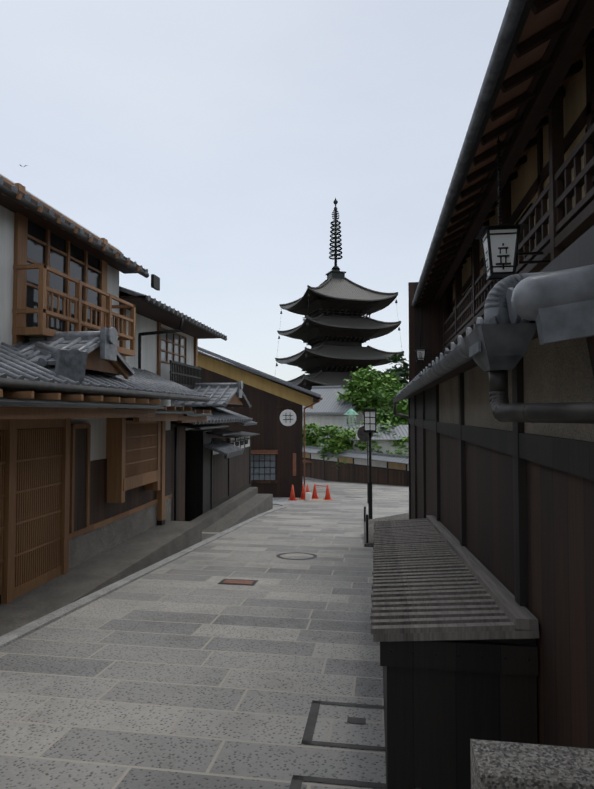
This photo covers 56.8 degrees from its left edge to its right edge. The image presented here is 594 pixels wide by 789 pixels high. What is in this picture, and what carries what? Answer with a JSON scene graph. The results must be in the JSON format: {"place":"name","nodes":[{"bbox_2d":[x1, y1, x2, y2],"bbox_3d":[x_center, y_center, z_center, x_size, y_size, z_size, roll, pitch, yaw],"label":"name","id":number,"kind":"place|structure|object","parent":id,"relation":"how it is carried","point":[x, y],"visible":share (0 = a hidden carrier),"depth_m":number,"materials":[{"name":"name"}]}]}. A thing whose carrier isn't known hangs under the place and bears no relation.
{"place":"outdoors","nodes":[
{"label":"outdoors","id":0,"kind":"place"},
{"bbox_2d":[0,479,408,788],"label":"street","id":1,"kind":"structure","parent":0,"point":[187,671],"depth_m":4.41,"materials":[{"name":"grey stone"}]},
{"bbox_2d":[0,174,212,603],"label":"building","id":2,"kind":"structure","parent":1,"relation":"on","point":[88,414],"depth_m":7.58,"materials":[{"name":"white paint"}]},
{"bbox_2d":[0,503,287,648],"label":"kerb","id":3,"kind":"structure","parent":1,"relation":"on","point":[26,629],"depth_m":6.81,"materials":[{"name":"grey stone"}]},
{"bbox_2d":[0,487,302,636],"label":"walks","id":4,"kind":"structure","parent":1,"relation":"on","point":[146,548],"depth_m":8.38,"materials":[{"name":"grey concrete"}]},
{"bbox_2d":[118,286,259,520],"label":"building","id":5,"kind":"structure","parent":1,"relation":"on","point":[208,472],"depth_m":13.67,"materials":[{"name":"white paint"}]},
{"bbox_2d":[198,347,322,497],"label":"building","id":6,"kind":"structure","parent":1,"relation":"on","point":[275,411],"depth_m":23.54,"materials":[{"name":"brown wood"}]},
{"bbox_2d":[218,497,385,788],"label":"manhole covers","id":7,"kind":"object","parent":1,"relation":"on","point":[296,781],"visible":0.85,"depth_m":3.37,"materials":[{"name":"grey metal"}]},
{"bbox_2d":[288,483,331,500],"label":"traffic cones","id":8,"kind":"object","parent":1,"relation":"on","point":[306,496],"visible":1,"depth_m":22.42,"materials":[{"name":"orange plastic"}]},
{"bbox_2d":[303,423,321,446],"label":"bush","id":9,"kind":"object","parent":1,"relation":"on","point":[310,436],"visible":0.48,"depth_m":46.43,"materials":[{"name":"green plant"}]},
{"bbox_2d":[314,423,358,459],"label":"bush","id":10,"kind":"object","parent":1,"relation":"on","point":[336,441],"visible":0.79,"depth_m":40.13,"materials":[{"name":"green plant"}]},
{"bbox_2d":[275,197,403,389],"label":"pagoda","id":11,"kind":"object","parent":1,"relation":"on","point":[336,329],"visible":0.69,"depth_m":84.51,"materials":[{"name":"brown wood"}]},
{"bbox_2d":[343,407,358,424],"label":"lantern","id":12,"kind":"object","parent":1,"relation":"on","point":[351,414],"visible":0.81,"depth_m":42.80,"materials":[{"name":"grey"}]},
{"bbox_2d":[302,386,408,462],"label":"buildings","id":13,"kind":"structure","parent":1,"relation":"on","point":[328,409],"depth_m":50.65,"materials":[{"name":"white paint"}]},
{"bbox_2d":[303,446,408,485],"bbox_3d":[3.623,7.027,38.337,1.600,6.290,13.364,1,-2,-36],"label":"fence","id":14,"kind":"object","parent":1,"relation":"on","point":[390,469],"visible":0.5,"depth_m":38.41,"materials":[{"name":"wood"}]},
{"bbox_2d":[335,365,401,414],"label":"maple tree","id":15,"kind":"object","parent":1,"relation":"on","point":[362,384],"visible":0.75,"depth_m":50.76,"materials":[{"name":"green plant"}]},
{"bbox_2d":[332,416,408,468],"bbox_3d":[5.935,4.653,41.168,6.569,6.040,6.369,0,-2,8],"label":"bush","id":16,"kind":"object","parent":1,"relation":"on","point":[400,441],"visible":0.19,"depth_m":39.85,"materials":[{"name":"green plant"}]},
{"bbox_2d":[357,409,408,546],"bbox_3d":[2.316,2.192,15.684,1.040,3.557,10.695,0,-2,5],"label":"street lamp","id":17,"kind":"object","parent":1,"relation":"on","point":[366,431],"visible":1,"depth_m":15.46,"materials":[{"name":"black metal"}]},
{"bbox_2d":[361,383,407,424],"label":"tree","id":18,"kind":"object","parent":1,"relation":"on","point":[385,415],"visible":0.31,"depth_m":45.99,"materials":[{"name":"green plant"}]},
{"bbox_2d":[375,353,408,382],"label":"pine tree","id":19,"kind":"object","parent":1,"relation":"on","point":[394,358],"visible":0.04,"depth_m":63.34,"materials":[{"name":"green plant"}]},
{"bbox_2d":[389,357,408,387],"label":"tree","id":20,"kind":"object","parent":1,"relation":"on","point":[401,373],"visible":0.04,"depth_m":56.79,"materials":[{"name":"green plant"}]},
{"bbox_2d":[370,515,538,788],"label":"wooden bin","id":21,"kind":"object","parent":1,"relation":"on","point":[454,629],"visible":1,"depth_m":2.51,"materials":[{"name":"black wood"}]},
{"bbox_2d":[392,0,593,748],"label":"building","id":22,"kind":"structure","parent":1,"relation":"on","point":[498,394],"depth_m":3.51,"materials":[{"name":"black wood"}]},
{"bbox_2d":[413,310,439,360],"bbox_3d":[2.710,-1.238,11.378,0.595,1.086,0.290,0,-2,8],"label":"lantern","id":23,"kind":"object","parent":22,"relation":"hanging from","point":[420,353],"visible":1,"depth_m":11.30,"materials":[{"name":"black"}]},
{"bbox_2d":[475,137,550,279],"bbox_3d":[1.894,-1.639,4.756,0.631,1.246,0.362,0,-2,8],"label":"lantern","id":24,"kind":"object","parent":22,"relation":"hanging from","point":[499,242],"visible":0.98,"depth_m":4.66,"materials":[{"name":"white paper"}]},
{"bbox_2d":[470,739,593,788],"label":"stone block","id":25,"kind":"structure","parent":1,"relation":"on","point":[503,765],"depth_m":1.29,"materials":[{"name":"grey stone"}]},
{"bbox_2d":[0,0,508,380],"label":"sky","id":26,"kind":"structure","parent":0,"point":[213,144],"materials":[{"name":"white"}]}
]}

